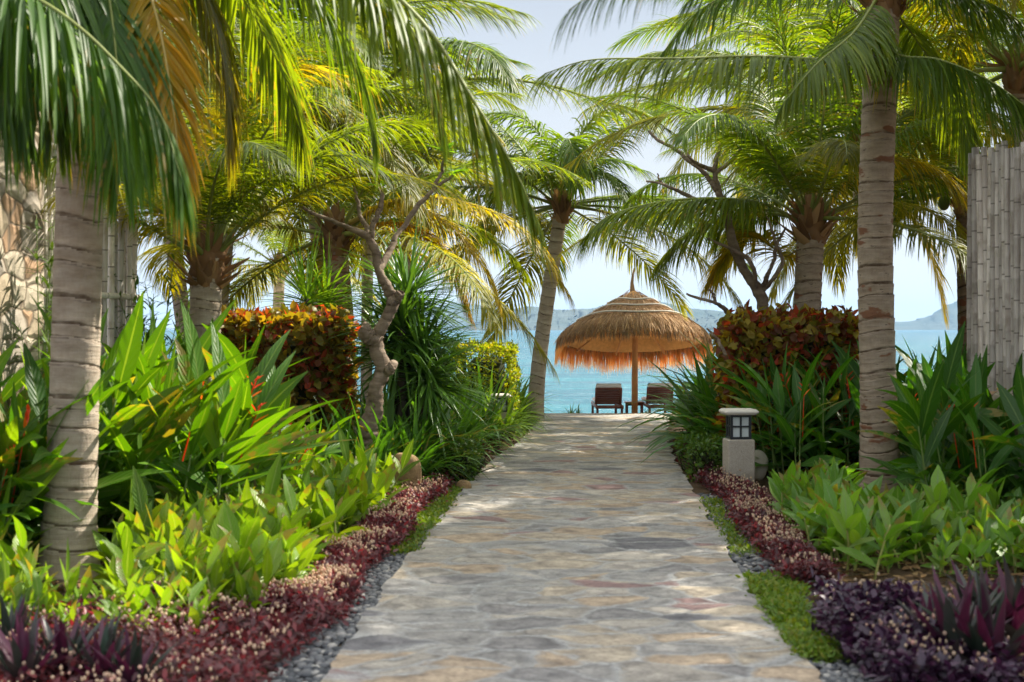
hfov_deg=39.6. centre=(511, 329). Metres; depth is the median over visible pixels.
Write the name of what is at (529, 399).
lily plant
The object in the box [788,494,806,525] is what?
ginger plant
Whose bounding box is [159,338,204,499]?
heliconia plant
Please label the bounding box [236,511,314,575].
ginger plant
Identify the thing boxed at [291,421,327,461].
heliconia plant
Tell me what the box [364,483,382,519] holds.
ginger plant
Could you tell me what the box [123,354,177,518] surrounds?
heliconia plant
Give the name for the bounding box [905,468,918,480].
ginger plant
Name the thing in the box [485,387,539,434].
lily plant
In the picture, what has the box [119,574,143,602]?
ginger plant
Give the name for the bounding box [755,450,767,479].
boulder
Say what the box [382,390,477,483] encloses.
lily plant
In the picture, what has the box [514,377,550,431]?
lily plant
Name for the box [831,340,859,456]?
heliconia plant
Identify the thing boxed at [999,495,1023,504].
ginger plant
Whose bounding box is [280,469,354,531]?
ginger plant
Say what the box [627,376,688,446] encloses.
lily plant
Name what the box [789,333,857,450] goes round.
heliconia plant
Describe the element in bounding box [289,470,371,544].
ginger plant
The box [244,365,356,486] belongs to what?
heliconia plant
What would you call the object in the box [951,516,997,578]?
ginger plant
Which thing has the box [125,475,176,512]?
ginger plant
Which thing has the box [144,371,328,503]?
heliconia plant
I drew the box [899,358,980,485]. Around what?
heliconia plant
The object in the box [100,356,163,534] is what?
heliconia plant
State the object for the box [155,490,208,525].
ginger plant
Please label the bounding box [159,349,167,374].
heliconia plant
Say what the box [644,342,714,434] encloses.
lily plant
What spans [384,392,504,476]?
lily plant
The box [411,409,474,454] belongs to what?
lily plant
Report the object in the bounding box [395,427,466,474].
lily plant
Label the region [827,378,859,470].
heliconia plant
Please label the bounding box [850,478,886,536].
ginger plant
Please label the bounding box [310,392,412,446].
lily plant
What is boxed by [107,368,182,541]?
heliconia plant
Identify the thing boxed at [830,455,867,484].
ginger plant
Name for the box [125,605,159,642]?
ginger plant
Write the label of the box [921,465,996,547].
ginger plant
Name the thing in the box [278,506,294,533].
ginger plant
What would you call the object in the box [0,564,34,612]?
ginger plant
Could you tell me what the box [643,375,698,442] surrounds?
lily plant
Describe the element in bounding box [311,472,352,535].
ginger plant
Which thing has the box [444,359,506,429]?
lily plant
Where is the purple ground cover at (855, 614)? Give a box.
[805,566,1023,681]
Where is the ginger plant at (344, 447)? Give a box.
[331,423,389,504]
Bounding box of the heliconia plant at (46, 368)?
[0,308,114,532]
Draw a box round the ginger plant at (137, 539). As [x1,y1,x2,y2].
[99,519,188,572]
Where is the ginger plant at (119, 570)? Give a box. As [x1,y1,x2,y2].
[95,541,153,600]
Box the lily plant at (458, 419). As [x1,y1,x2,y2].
[411,398,506,443]
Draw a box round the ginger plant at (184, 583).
[163,553,198,630]
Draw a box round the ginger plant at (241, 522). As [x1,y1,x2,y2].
[240,515,276,535]
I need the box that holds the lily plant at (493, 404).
[450,356,549,448]
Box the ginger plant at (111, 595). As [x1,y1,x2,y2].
[92,581,124,617]
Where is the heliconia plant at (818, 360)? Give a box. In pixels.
[787,346,834,469]
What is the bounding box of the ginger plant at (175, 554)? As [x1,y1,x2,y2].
[155,545,210,592]
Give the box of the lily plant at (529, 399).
[506,375,550,423]
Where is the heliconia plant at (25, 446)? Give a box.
[0,387,48,512]
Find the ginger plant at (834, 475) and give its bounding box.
[811,460,838,500]
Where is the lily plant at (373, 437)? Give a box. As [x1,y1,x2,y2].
[350,407,449,477]
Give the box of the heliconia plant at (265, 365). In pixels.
[120,323,311,478]
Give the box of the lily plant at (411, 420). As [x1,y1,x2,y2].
[351,399,492,455]
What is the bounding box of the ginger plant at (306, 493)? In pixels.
[275,469,311,523]
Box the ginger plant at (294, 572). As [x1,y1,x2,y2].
[269,538,314,584]
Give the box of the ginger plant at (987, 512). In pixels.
[973,493,1017,570]
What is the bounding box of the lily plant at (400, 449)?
[359,367,483,480]
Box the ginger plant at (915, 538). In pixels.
[860,507,923,568]
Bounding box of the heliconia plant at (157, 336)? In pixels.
[100,309,203,510]
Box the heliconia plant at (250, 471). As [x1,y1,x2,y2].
[249,427,303,486]
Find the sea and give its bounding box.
[142,330,957,412]
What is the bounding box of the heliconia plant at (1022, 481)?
[994,389,1023,490]
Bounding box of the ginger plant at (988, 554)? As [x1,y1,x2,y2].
[972,517,1003,576]
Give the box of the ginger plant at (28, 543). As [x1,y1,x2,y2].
[2,539,45,582]
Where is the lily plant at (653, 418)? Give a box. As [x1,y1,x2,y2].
[614,343,713,432]
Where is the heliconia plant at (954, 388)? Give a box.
[931,344,999,472]
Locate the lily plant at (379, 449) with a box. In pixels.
[324,392,448,489]
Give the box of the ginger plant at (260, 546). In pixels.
[204,500,291,590]
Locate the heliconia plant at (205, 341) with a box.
[97,299,235,532]
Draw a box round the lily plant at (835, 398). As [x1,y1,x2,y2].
[700,380,858,460]
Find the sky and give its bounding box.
[136,0,1020,329]
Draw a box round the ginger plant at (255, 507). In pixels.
[252,486,265,517]
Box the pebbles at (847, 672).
[697,493,874,681]
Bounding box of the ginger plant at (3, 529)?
[0,475,17,540]
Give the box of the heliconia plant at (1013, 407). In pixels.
[968,363,1023,497]
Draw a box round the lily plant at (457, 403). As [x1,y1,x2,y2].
[452,366,512,441]
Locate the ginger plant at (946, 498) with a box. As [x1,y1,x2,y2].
[943,483,966,509]
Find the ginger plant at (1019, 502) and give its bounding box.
[1012,490,1023,513]
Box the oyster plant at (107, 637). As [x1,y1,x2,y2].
[43,611,162,680]
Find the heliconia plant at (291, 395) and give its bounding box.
[252,356,312,400]
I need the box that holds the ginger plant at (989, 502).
[962,493,1019,558]
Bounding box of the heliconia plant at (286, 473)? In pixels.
[249,429,303,485]
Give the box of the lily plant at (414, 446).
[374,421,448,484]
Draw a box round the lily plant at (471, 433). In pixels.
[412,403,505,458]
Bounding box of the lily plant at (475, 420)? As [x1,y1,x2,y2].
[440,374,512,456]
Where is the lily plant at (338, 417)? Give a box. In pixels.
[310,395,443,468]
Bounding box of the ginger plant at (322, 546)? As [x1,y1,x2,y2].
[294,530,330,570]
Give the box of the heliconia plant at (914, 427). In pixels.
[860,359,955,506]
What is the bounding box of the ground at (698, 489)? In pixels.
[0,419,1023,681]
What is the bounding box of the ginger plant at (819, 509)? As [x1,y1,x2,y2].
[792,480,840,556]
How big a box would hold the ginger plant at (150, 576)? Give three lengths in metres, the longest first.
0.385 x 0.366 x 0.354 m
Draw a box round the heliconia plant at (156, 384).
[98,371,163,516]
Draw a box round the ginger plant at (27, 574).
[15,558,63,614]
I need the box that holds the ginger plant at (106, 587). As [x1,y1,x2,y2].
[90,569,137,598]
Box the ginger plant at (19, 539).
[0,515,27,593]
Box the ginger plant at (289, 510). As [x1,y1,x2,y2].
[287,505,314,525]
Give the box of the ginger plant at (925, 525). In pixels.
[877,485,939,562]
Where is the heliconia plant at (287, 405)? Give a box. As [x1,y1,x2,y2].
[283,377,322,447]
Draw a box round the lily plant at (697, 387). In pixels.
[659,329,717,432]
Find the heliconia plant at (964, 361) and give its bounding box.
[942,341,966,444]
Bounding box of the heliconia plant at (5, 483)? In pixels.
[0,404,54,531]
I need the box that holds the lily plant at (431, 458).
[353,398,467,474]
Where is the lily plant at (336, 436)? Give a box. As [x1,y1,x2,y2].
[295,397,434,473]
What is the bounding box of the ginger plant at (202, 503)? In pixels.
[174,480,207,536]
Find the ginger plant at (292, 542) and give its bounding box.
[275,528,318,579]
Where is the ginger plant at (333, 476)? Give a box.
[300,471,355,494]
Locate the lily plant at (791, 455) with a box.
[676,349,857,471]
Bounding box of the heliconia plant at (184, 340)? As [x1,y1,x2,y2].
[175,336,210,379]
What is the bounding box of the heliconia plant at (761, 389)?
[711,358,792,477]
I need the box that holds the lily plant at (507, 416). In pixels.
[484,385,533,443]
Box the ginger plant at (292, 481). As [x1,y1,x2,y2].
[278,455,313,493]
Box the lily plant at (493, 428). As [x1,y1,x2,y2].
[459,387,526,453]
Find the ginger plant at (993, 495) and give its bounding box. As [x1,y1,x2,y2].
[961,474,1011,514]
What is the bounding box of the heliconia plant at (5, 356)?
[0,339,37,520]
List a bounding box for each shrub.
[9,215,53,388]
[108,252,192,358]
[142,280,189,345]
[422,423,519,486]
[430,429,493,483]
[673,428,722,482]
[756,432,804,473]
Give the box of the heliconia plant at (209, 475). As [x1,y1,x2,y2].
[170,380,277,483]
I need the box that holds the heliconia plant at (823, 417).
[773,352,859,466]
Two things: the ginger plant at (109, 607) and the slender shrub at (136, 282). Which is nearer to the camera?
the ginger plant at (109, 607)
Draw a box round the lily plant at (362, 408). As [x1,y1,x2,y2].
[352,380,435,437]
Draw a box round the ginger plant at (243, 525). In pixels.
[228,521,251,564]
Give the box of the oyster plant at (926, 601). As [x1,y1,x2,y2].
[884,577,1005,628]
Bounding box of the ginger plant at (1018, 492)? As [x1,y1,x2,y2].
[1011,487,1023,514]
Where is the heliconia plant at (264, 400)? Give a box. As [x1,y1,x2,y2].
[123,351,313,514]
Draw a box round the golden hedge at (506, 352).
[451,337,521,425]
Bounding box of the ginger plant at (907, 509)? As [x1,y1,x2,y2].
[837,481,935,562]
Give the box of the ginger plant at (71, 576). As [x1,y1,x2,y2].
[50,538,100,617]
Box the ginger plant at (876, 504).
[865,486,895,532]
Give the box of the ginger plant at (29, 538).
[3,530,53,584]
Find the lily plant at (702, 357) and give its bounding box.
[637,331,704,430]
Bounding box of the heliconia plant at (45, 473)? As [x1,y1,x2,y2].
[0,433,82,586]
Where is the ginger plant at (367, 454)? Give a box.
[349,447,390,486]
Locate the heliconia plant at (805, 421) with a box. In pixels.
[756,371,847,465]
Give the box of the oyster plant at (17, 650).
[0,607,73,681]
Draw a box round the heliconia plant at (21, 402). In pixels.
[0,378,45,532]
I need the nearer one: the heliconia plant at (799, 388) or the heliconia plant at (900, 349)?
the heliconia plant at (799, 388)
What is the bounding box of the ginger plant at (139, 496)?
[111,466,183,539]
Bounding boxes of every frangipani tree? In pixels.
[302,142,470,449]
[646,130,786,355]
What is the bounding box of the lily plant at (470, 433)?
[438,400,504,466]
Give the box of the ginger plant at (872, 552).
[867,521,882,556]
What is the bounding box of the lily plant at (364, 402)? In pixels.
[355,382,365,421]
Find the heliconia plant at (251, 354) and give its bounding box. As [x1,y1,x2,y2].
[211,325,264,403]
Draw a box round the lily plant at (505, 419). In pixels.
[470,385,535,446]
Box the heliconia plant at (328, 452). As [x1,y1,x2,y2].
[291,418,352,466]
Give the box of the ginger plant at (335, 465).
[330,456,368,505]
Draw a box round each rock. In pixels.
[393,453,421,486]
[455,480,471,491]
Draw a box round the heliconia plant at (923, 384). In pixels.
[889,357,942,481]
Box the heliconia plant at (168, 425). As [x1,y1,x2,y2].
[97,335,257,536]
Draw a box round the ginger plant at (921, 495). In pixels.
[896,479,935,538]
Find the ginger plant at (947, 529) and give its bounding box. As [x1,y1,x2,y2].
[899,506,959,569]
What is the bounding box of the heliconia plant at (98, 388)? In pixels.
[15,294,170,548]
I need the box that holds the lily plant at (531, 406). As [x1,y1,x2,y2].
[518,387,550,426]
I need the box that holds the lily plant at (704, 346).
[679,337,717,379]
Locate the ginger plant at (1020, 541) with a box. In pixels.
[1014,516,1023,556]
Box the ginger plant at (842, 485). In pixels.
[807,466,860,491]
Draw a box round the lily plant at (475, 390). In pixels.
[460,372,499,412]
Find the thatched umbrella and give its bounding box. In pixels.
[553,268,712,412]
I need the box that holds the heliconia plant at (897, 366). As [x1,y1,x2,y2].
[896,350,901,370]
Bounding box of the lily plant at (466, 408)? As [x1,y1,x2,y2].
[450,373,529,452]
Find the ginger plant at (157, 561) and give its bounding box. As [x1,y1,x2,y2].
[149,531,197,576]
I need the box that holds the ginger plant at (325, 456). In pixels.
[319,450,342,466]
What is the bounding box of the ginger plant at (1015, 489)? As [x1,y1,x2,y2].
[1007,487,1023,508]
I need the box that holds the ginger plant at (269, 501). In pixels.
[256,474,328,570]
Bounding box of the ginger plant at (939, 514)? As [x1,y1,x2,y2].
[907,503,947,556]
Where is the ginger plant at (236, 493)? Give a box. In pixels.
[225,482,286,514]
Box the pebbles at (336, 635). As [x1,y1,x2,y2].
[264,499,448,681]
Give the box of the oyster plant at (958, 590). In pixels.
[918,557,1023,617]
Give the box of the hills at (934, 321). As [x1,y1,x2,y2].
[357,301,957,329]
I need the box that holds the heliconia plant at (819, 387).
[768,343,859,460]
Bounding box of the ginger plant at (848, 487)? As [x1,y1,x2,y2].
[842,478,890,523]
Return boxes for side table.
[624,401,643,412]
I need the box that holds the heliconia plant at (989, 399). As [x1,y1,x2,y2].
[963,374,998,453]
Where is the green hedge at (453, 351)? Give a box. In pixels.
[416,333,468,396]
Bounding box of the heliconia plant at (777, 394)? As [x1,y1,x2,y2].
[714,357,821,474]
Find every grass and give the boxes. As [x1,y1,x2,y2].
[386,484,462,555]
[514,418,539,437]
[697,496,762,556]
[735,569,850,664]
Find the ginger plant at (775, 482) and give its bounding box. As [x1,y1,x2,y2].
[767,470,809,512]
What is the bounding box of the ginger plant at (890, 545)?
[863,515,903,572]
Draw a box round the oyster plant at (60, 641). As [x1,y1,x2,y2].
[36,614,107,679]
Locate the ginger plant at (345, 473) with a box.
[340,464,375,524]
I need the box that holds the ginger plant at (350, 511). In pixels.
[335,484,356,532]
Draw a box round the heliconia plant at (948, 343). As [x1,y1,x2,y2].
[942,331,950,360]
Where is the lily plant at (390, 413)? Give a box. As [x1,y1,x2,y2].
[326,378,476,460]
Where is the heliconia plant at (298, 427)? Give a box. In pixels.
[269,415,316,470]
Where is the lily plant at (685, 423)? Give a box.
[624,364,723,447]
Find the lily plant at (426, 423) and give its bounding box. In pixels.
[418,404,460,462]
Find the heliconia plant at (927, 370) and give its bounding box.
[907,353,932,392]
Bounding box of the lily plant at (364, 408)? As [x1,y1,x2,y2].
[349,375,411,429]
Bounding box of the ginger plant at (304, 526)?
[300,520,310,530]
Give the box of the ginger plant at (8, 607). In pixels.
[0,599,42,644]
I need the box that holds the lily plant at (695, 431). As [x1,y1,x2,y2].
[672,412,715,442]
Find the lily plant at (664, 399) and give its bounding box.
[642,373,696,416]
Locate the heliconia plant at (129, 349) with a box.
[22,291,208,528]
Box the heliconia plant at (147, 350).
[108,343,154,519]
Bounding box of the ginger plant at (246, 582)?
[226,549,270,618]
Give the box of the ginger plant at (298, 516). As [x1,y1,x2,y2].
[274,503,333,562]
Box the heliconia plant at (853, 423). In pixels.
[840,385,858,472]
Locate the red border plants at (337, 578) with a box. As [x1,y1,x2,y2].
[0,473,455,681]
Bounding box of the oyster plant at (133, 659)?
[82,624,178,681]
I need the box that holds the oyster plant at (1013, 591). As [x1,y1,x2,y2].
[944,552,1023,653]
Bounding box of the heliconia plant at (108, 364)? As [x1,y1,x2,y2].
[48,325,142,472]
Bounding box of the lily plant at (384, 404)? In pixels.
[352,388,386,420]
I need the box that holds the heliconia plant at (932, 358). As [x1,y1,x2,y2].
[913,344,936,367]
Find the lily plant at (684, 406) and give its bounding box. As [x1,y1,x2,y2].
[625,394,701,451]
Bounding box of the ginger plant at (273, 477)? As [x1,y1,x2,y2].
[229,452,298,517]
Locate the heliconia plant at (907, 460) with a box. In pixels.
[856,337,990,482]
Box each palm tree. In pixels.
[0,0,199,262]
[0,0,549,584]
[40,10,471,383]
[124,9,348,244]
[138,0,442,338]
[138,78,599,420]
[141,0,681,410]
[156,210,379,309]
[157,0,539,306]
[157,0,549,306]
[252,50,576,289]
[373,99,767,420]
[521,0,1023,494]
[548,0,773,54]
[551,0,1023,336]
[555,0,1023,301]
[569,0,1001,239]
[656,13,1023,329]
[698,9,1014,360]
[721,0,1023,221]
[974,0,1020,44]
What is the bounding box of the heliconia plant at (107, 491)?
[21,352,146,498]
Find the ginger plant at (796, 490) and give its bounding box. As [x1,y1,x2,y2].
[789,477,829,511]
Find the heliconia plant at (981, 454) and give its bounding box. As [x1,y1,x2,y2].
[934,353,1023,495]
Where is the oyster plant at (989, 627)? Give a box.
[905,558,1023,666]
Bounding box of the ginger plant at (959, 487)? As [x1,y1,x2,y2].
[954,464,964,491]
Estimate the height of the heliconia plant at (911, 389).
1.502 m
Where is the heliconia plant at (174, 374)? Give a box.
[119,352,288,499]
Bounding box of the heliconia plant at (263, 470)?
[206,443,287,490]
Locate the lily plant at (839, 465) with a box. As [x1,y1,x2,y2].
[661,351,859,477]
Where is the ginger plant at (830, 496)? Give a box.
[795,477,862,561]
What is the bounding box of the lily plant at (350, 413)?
[296,400,357,458]
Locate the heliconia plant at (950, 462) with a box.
[875,371,978,484]
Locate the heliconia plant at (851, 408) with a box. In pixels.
[808,341,900,480]
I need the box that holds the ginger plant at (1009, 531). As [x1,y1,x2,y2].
[989,504,1023,572]
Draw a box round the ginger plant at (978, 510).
[965,498,1006,556]
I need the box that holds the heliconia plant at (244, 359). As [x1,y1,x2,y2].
[244,334,288,433]
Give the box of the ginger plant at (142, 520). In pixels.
[77,501,151,579]
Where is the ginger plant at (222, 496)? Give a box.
[211,474,245,499]
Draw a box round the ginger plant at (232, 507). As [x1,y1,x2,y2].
[181,501,249,542]
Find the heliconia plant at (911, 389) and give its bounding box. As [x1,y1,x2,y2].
[895,355,917,457]
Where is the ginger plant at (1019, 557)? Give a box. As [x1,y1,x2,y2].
[1005,524,1023,561]
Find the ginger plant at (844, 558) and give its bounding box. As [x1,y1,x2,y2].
[834,531,877,567]
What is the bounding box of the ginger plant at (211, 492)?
[201,481,221,506]
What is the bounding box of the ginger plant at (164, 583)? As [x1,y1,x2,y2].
[143,569,173,613]
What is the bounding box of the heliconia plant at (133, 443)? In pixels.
[97,395,176,541]
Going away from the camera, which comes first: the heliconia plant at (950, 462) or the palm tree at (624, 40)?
the heliconia plant at (950, 462)
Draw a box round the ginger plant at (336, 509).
[315,496,350,547]
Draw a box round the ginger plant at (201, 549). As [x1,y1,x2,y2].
[144,539,209,585]
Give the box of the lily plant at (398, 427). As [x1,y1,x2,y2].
[321,394,437,457]
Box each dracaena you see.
[244,223,376,367]
[320,205,509,458]
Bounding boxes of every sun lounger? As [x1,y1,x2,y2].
[591,383,623,412]
[641,383,674,412]
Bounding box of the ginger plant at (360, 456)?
[339,444,371,504]
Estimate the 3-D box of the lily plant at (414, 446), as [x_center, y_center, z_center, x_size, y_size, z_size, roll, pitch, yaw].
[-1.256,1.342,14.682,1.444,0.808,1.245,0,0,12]
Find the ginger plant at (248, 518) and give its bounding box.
[225,493,274,522]
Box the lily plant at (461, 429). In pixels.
[410,373,518,474]
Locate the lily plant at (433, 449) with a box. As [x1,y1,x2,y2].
[395,395,488,477]
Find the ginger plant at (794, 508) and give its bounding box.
[781,500,815,541]
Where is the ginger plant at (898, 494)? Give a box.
[873,485,919,546]
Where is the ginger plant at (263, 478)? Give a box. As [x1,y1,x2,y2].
[254,468,299,496]
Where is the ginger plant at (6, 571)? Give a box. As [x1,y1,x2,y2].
[1,551,24,606]
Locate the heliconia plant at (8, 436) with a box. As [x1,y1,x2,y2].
[0,385,116,518]
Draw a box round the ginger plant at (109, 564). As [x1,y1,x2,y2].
[99,553,146,592]
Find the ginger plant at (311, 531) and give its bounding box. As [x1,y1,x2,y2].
[301,516,329,551]
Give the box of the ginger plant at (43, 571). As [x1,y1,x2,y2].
[24,557,59,608]
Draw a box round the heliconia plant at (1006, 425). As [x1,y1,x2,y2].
[985,353,1023,487]
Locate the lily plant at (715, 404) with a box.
[658,392,800,459]
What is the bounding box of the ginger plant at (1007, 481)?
[961,457,1010,506]
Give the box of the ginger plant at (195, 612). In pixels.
[162,566,231,634]
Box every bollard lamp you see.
[491,393,510,426]
[719,408,758,487]
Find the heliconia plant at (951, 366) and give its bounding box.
[859,321,1007,491]
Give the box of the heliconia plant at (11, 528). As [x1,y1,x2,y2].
[0,503,42,537]
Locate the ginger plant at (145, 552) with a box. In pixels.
[91,524,164,586]
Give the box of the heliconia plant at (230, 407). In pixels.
[115,321,309,505]
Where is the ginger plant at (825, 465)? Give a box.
[813,457,846,473]
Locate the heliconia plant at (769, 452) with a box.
[739,358,831,475]
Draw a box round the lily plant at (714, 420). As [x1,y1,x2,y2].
[640,371,810,463]
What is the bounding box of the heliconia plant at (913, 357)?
[901,333,946,454]
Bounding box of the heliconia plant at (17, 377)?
[1,357,49,427]
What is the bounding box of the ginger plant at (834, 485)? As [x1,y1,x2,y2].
[804,477,855,525]
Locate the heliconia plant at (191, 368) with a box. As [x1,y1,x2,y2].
[106,299,258,515]
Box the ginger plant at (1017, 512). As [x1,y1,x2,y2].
[1014,502,1020,542]
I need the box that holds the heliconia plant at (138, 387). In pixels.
[28,346,188,537]
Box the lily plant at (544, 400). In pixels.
[518,378,560,418]
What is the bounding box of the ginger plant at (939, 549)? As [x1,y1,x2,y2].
[921,532,959,576]
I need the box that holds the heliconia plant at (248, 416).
[100,379,280,492]
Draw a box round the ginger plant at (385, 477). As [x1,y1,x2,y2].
[343,461,409,523]
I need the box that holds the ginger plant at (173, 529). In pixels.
[132,494,211,572]
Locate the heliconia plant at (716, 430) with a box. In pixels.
[707,336,778,431]
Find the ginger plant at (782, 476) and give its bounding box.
[778,462,851,482]
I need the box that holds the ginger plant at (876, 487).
[863,475,894,511]
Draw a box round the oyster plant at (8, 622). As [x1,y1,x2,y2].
[0,593,44,643]
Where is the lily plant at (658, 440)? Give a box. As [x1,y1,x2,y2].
[643,351,705,452]
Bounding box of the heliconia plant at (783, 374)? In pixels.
[731,346,859,481]
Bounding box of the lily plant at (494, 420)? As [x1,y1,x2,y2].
[448,380,522,446]
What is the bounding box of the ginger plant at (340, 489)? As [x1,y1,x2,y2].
[324,458,371,530]
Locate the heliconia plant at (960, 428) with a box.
[895,368,1023,493]
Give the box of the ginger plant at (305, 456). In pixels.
[292,450,311,474]
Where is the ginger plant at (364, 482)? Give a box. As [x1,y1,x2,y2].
[345,466,371,526]
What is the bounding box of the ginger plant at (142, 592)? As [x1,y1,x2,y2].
[117,569,188,630]
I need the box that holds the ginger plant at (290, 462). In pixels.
[287,460,305,482]
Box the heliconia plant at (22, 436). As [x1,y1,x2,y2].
[0,343,42,514]
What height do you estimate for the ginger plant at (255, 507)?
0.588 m
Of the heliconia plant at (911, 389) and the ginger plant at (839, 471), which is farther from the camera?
the heliconia plant at (911, 389)
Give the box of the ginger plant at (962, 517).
[950,501,977,540]
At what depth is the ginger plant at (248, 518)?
9.70 m
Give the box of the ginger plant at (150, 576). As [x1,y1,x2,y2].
[134,559,166,589]
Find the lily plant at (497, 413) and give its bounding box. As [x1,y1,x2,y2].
[453,372,542,441]
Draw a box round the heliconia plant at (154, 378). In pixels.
[100,333,183,503]
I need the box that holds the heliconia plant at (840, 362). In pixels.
[833,353,899,456]
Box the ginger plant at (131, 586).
[103,569,164,612]
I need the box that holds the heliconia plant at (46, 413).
[8,391,126,542]
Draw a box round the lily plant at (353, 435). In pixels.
[327,420,357,448]
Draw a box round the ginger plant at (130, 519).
[98,478,161,562]
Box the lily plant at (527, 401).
[518,378,544,422]
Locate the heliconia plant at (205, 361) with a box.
[204,318,213,368]
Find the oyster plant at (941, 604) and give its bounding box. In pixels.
[880,564,1013,653]
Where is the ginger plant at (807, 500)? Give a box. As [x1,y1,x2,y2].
[792,466,843,517]
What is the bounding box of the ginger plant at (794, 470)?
[766,460,800,513]
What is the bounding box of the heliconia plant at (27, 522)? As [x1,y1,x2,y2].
[0,489,38,524]
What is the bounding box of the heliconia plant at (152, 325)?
[104,301,155,367]
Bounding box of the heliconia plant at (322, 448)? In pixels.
[309,404,360,465]
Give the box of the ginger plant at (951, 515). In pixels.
[933,499,969,561]
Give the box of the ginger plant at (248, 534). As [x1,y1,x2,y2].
[160,516,264,603]
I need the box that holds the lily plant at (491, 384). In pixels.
[467,366,537,431]
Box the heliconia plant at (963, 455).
[905,372,1023,496]
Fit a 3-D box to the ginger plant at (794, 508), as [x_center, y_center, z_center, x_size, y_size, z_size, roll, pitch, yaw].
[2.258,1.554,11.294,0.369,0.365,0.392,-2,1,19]
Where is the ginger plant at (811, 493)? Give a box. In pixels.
[775,479,818,536]
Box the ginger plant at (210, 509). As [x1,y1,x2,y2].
[197,491,267,531]
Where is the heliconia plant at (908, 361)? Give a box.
[895,348,923,452]
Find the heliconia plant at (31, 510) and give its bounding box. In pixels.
[0,381,104,541]
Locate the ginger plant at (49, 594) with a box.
[29,569,72,627]
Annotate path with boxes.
[321,413,821,681]
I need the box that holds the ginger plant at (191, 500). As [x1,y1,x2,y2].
[183,488,226,532]
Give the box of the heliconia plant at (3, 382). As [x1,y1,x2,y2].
[0,372,31,517]
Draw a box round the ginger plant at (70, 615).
[51,598,88,635]
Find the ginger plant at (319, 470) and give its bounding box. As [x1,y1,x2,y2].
[311,455,372,495]
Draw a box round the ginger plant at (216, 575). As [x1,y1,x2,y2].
[194,556,231,607]
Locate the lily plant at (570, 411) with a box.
[558,403,580,412]
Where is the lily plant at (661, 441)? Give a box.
[636,398,702,450]
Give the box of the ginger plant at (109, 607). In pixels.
[88,598,134,638]
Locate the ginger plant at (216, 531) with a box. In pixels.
[154,505,228,575]
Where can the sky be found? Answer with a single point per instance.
(590, 285)
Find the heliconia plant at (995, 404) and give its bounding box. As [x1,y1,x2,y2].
[891,359,1014,476]
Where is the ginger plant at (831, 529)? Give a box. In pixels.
[780,496,844,561]
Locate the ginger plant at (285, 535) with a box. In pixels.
[239,525,328,584]
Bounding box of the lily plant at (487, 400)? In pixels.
[474,373,532,439]
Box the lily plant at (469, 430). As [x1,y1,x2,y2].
[413,375,509,455]
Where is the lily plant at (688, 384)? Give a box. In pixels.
[643,366,714,413]
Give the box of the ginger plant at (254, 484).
[242,479,257,491]
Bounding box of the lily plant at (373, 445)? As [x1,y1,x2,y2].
[316,409,402,459]
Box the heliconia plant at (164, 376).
[100,341,185,521]
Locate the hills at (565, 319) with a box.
[449,301,733,329]
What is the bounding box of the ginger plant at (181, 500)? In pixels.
[178,486,185,510]
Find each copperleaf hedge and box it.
[221,300,364,461]
[704,299,858,476]
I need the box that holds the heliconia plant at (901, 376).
[896,370,905,400]
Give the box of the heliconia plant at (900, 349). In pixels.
[895,345,945,453]
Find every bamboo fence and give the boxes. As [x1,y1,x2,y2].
[44,128,138,365]
[966,141,1023,392]
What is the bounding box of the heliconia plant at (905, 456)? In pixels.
[900,367,918,457]
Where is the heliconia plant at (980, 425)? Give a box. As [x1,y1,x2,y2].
[951,353,1012,468]
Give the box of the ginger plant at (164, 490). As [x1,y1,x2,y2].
[156,483,214,505]
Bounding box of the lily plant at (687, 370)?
[641,361,697,416]
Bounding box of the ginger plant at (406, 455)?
[379,438,422,498]
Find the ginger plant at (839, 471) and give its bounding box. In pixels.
[811,465,846,484]
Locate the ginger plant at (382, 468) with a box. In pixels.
[376,453,395,499]
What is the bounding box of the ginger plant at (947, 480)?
[945,476,962,487]
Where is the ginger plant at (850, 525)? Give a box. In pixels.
[822,486,921,579]
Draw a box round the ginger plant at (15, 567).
[0,544,38,595]
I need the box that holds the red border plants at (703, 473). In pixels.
[669,430,722,485]
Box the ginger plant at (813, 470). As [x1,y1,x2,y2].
[800,459,832,483]
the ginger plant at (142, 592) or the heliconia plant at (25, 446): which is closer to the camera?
the ginger plant at (142, 592)
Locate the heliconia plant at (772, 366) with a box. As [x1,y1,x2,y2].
[730,352,815,459]
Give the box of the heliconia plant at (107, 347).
[101,317,156,352]
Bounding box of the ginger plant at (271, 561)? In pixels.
[217,537,287,602]
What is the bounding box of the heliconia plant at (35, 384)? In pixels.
[0,342,116,540]
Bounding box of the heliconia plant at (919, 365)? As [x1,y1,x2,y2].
[910,351,966,370]
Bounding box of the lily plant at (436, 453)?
[408,423,467,481]
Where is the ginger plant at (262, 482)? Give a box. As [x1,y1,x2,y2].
[252,478,294,497]
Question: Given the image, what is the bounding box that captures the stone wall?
[0,126,43,527]
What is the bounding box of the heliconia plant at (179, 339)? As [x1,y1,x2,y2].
[172,320,243,377]
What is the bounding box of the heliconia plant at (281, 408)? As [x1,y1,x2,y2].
[272,399,289,437]
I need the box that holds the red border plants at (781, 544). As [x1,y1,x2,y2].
[702,466,845,583]
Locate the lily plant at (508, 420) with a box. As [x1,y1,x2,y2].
[477,380,550,438]
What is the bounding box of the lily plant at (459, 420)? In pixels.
[441,394,517,463]
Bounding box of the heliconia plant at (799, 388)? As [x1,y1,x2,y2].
[748,348,850,478]
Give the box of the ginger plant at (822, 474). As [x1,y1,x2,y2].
[810,468,828,487]
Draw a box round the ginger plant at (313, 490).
[299,481,343,548]

